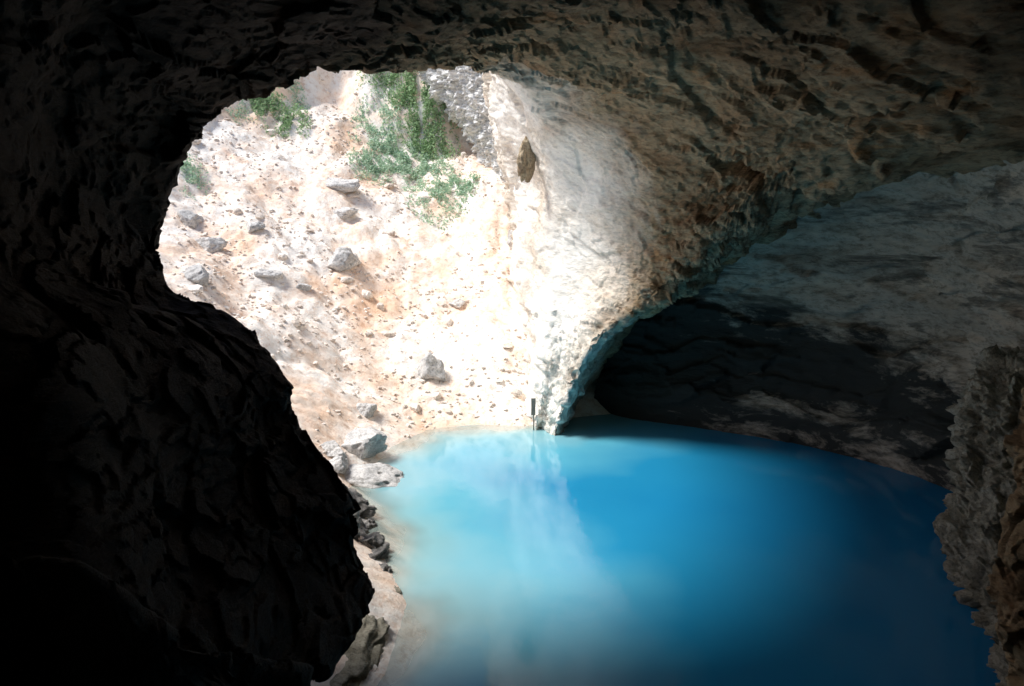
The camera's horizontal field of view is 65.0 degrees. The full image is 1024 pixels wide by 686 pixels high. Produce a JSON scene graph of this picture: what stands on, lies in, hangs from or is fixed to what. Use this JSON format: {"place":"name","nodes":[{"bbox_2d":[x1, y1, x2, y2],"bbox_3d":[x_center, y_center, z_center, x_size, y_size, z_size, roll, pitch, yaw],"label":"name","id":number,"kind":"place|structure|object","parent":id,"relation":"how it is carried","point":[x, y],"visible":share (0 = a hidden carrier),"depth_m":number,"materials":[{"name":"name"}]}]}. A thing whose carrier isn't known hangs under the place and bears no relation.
{"place":"outdoors","nodes":[
{"label":"outdoors","id":0,"kind":"place"},
{"bbox_2d":[156,66,609,685],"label":"scree slope","id":1,"kind":"structure","parent":0,"point":[316,390],"depth_m":38.02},
{"bbox_2d":[176,209,202,227],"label":"boulder","id":2,"kind":"object","parent":1,"relation":"on","point":[188,218],"visible":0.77,"depth_m":37.57,"materials":[{"name":"stone"}]},
{"bbox_2d":[180,265,209,285],"bbox_3d":[-12.880,-2.712,32.310,1.333,0.840,1.131,-4,12,-20],"label":"boulder","id":3,"kind":"object","parent":1,"relation":"on","point":[198,274],"visible":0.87,"depth_m":32.06,"materials":[{"name":"stone"}]},
{"bbox_2d":[195,237,226,253],"bbox_3d":[-13.835,-4.336,36.542,1.651,1.008,1.183,0,12,0],"label":"boulder","id":4,"kind":"object","parent":1,"relation":"on","point":[211,245],"visible":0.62,"depth_m":36.16,"materials":[{"name":"stone"}]},
{"bbox_2d":[246,221,265,232],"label":"boulder","id":5,"kind":"object","parent":1,"relation":"on","point":[254,226],"visible":1,"depth_m":38.18,"materials":[{"name":"stone"}]},
{"bbox_2d":[253,268,282,278],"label":"boulder","id":6,"kind":"object","parent":1,"relation":"on","point":[268,273],"visible":1,"depth_m":35.44,"materials":[{"name":"stone"}]},
{"bbox_2d":[240,87,311,139],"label":"shrub","id":7,"kind":"object","parent":1,"relation":"on","point":[264,103],"visible":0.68,"depth_m":47.47,"materials":[{"name":"green plant"}]},
{"bbox_2d":[296,283,311,290],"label":"boulder","id":8,"kind":"object","parent":1,"relation":"on","point":[303,287],"visible":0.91,"depth_m":36.14,"materials":[{"name":"stone"}]},
{"bbox_2d":[321,440,347,458],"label":"boulder","id":9,"kind":"object","parent":1,"relation":"on","point":[333,448],"visible":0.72,"depth_m":27.38,"materials":[{"name":"stone"}]},
{"bbox_2d":[329,456,348,473],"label":"boulder","id":10,"kind":"object","parent":1,"relation":"on","point":[340,464],"visible":0.63,"depth_m":26.72,"materials":[{"name":"stone"}]},
{"bbox_2d":[324,178,359,192],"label":"boulder","id":11,"kind":"object","parent":1,"relation":"on","point":[345,185],"visible":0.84,"depth_m":43.39,"materials":[{"name":"stone"}]},
{"bbox_2d":[328,247,360,271],"bbox_3d":[-8.271,-3.996,38.844,1.832,1.331,1.586,0,12,0],"label":"boulder","id":12,"kind":"object","parent":1,"relation":"on","point":[344,258],"visible":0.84,"depth_m":38.27,"materials":[{"name":"stone"}]},
{"bbox_2d":[163,72,527,480],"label":"scree stones","id":13,"kind":"object","parent":1,"relation":"on","point":[366,294],"visible":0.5,"depth_m":37.86,"materials":[{"name":"beige stone"}]},
{"bbox_2d":[333,207,357,218],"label":"boulder","id":14,"kind":"object","parent":1,"relation":"on","point":[345,212],"visible":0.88,"depth_m":42.12,"materials":[{"name":"stone"}]},
{"bbox_2d":[353,511,360,541],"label":"wet rock","id":15,"kind":"object","parent":1,"relation":"on","point":[358,535],"visible":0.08,"depth_m":21.74,"materials":[{"name":"grey stone"}]},
{"bbox_2d":[329,615,389,685],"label":"wet rock","id":16,"kind":"object","parent":1,"relation":"on","point":[364,652],"visible":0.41,"depth_m":16.82,"materials":[{"name":"grey stone"}]},
{"bbox_2d":[346,486,377,519],"bbox_3d":[-4.972,4.867,24.191,1.906,1.332,1.462,0,12,0],"label":"wet rock","id":17,"kind":"object","parent":1,"relation":"on","point":[367,510],"visible":0.29,"depth_m":23.91,"materials":[{"name":"grey stone"}]},
{"bbox_2d":[357,517,370,536],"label":"wet rock","id":18,"kind":"object","parent":1,"relation":"on","point":[364,531],"visible":0.16,"depth_m":23.00,"materials":[{"name":"grey stone"}]},
{"bbox_2d":[341,427,387,458],"bbox_3d":[-5.448,3.676,29.034,1.863,1.096,1.684,0,12,0],"label":"boulder","id":19,"kind":"object","parent":1,"relation":"on","point":[364,443],"visible":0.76,"depth_m":28.63,"materials":[{"name":"stone"}]},
{"bbox_2d":[356,403,376,418],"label":"boulder","id":20,"kind":"object","parent":1,"relation":"on","point":[367,410],"visible":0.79,"depth_m":31.55,"materials":[{"name":"stone"}]},
{"bbox_2d":[362,519,378,532],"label":"wet rock","id":21,"kind":"object","parent":1,"relation":"on","point":[371,526],"visible":0.62,"depth_m":23.48,"materials":[{"name":"grey stone"}]},
{"bbox_2d":[343,462,403,491],"bbox_3d":[-5.068,4.554,27.498,3.551,0.945,1.826,5,13,24],"label":"boulder","id":22,"kind":"object","parent":1,"relation":"on","point":[364,477],"visible":0.75,"depth_m":26.84,"materials":[{"name":"stone"}]},
{"bbox_2d":[359,532,389,550],"bbox_3d":[-3.876,5.575,22.194,1.230,0.847,1.063,4,12,20],"label":"wet rock","id":23,"kind":"object","parent":1,"relation":"on","point":[374,540],"visible":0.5,"depth_m":21.80,"materials":[{"name":"grey stone"}]},
{"bbox_2d":[368,548,388,559],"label":"wet rock","id":24,"kind":"object","parent":1,"relation":"on","point":[383,553],"visible":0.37,"depth_m":21.34,"materials":[{"name":"grey stone"}]},
{"bbox_2d":[355,70,407,103],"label":"shrub","id":25,"kind":"object","parent":1,"relation":"on","point":[392,79],"visible":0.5,"depth_m":50.31,"materials":[{"name":"green plant"}]},
{"bbox_2d":[379,562,393,573],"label":"wet rock","id":26,"kind":"object","parent":1,"relation":"on","point":[385,567],"visible":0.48,"depth_m":20.75,"materials":[{"name":"grey stone"}]},
{"bbox_2d":[394,585,401,593],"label":"wet rock","id":27,"kind":"object","parent":1,"relation":"on","point":[398,590],"visible":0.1,"depth_m":19.77,"materials":[{"name":"grey stone"}]},
{"bbox_2d":[344,85,480,230],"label":"ivy bush","id":28,"kind":"object","parent":1,"relation":"on","point":[426,166],"visible":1,"depth_m":47.17,"materials":[{"name":"green plant"}]},
{"bbox_2d":[386,70,460,164],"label":"shrub","id":29,"kind":"object","parent":1,"relation":"on","point":[427,146],"visible":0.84,"depth_m":49.40,"materials":[{"name":"green plant"}]},
{"bbox_2d":[417,352,446,381],"bbox_3d":[-3.453,1.140,35.080,1.118,1.453,1.278,11,16,43],"label":"boulder","id":30,"kind":"object","parent":1,"relation":"on","point":[430,366],"visible":0.89,"depth_m":34.85,"materials":[{"name":"stone"}]},
{"bbox_2d":[449,298,465,308],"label":"boulder","id":31,"kind":"object","parent":1,"relation":"on","point":[459,303],"visible":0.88,"depth_m":38.93,"materials":[{"name":"stone"}]},
{"bbox_2d":[418,65,502,177],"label":"limestone cliff","id":32,"kind":"structure","parent":1,"relation":"on","point":[458,90],"depth_m":47.22,"materials":[{"name":"grey stone"}]},
{"bbox_2d":[507,229,512,249],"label":"boulder","id":33,"kind":"object","parent":1,"relation":"on","point":[509,240],"visible":0.26,"depth_m":42.57,"materials":[{"name":"stone"}]},
{"bbox_2d":[986,387,1023,685],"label":"foreground rock","id":34,"kind":"object","parent":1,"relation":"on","point":[1005,589],"visible":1,"depth_m":11.48,"materials":[{"name":"stone"}]},
{"bbox_2d":[0,0,1023,685],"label":"cave rock wall","id":35,"kind":"structure","parent":0,"point":[178,504],"depth_m":12.08,"materials":[{"name":"stone"}]},
{"bbox_2d":[516,136,535,182],"bbox_3d":[0.502,-7.296,31.842,0.894,1.872,0.617,-9,15,-38],"label":"ochre rock ledge","id":36,"kind":"object","parent":35,"relation":"attached to","point":[526,161],"visible":0.98,"depth_m":31.63,"materials":[{"name":"brown stone"}]},
{"bbox_2d":[531,398,535,429],"bbox_3d":[0.858,3.020,32.655,0.180,1.750,0.595,0,12,0],"label":"water level gauge","id":37,"kind":"object","parent":35,"relation":"attached to","point":[533,406],"visible":0.88,"depth_m":32.27,"materials":[{"name":"metal"}]},
{"bbox_2d":[367,414,1000,685],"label":"pool water","id":38,"kind":"structure","parent":0,"point":[606,550],"depth_m":21.28,"materials":[{"name":"blue liquid"}]},
{"bbox_2d":[594,152,1023,489],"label":"recessed cave wall","id":39,"kind":"structure","parent":0,"point":[869,326],"depth_m":29.52,"materials":[{"name":"grey stone"}]},
{"bbox_2d":[933,344,1023,685],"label":"rock pillar","id":40,"kind":"object","parent":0,"point":[979,462],"visible":0.72,"depth_m":21.70,"materials":[{"name":"grey stone"}]}
]}

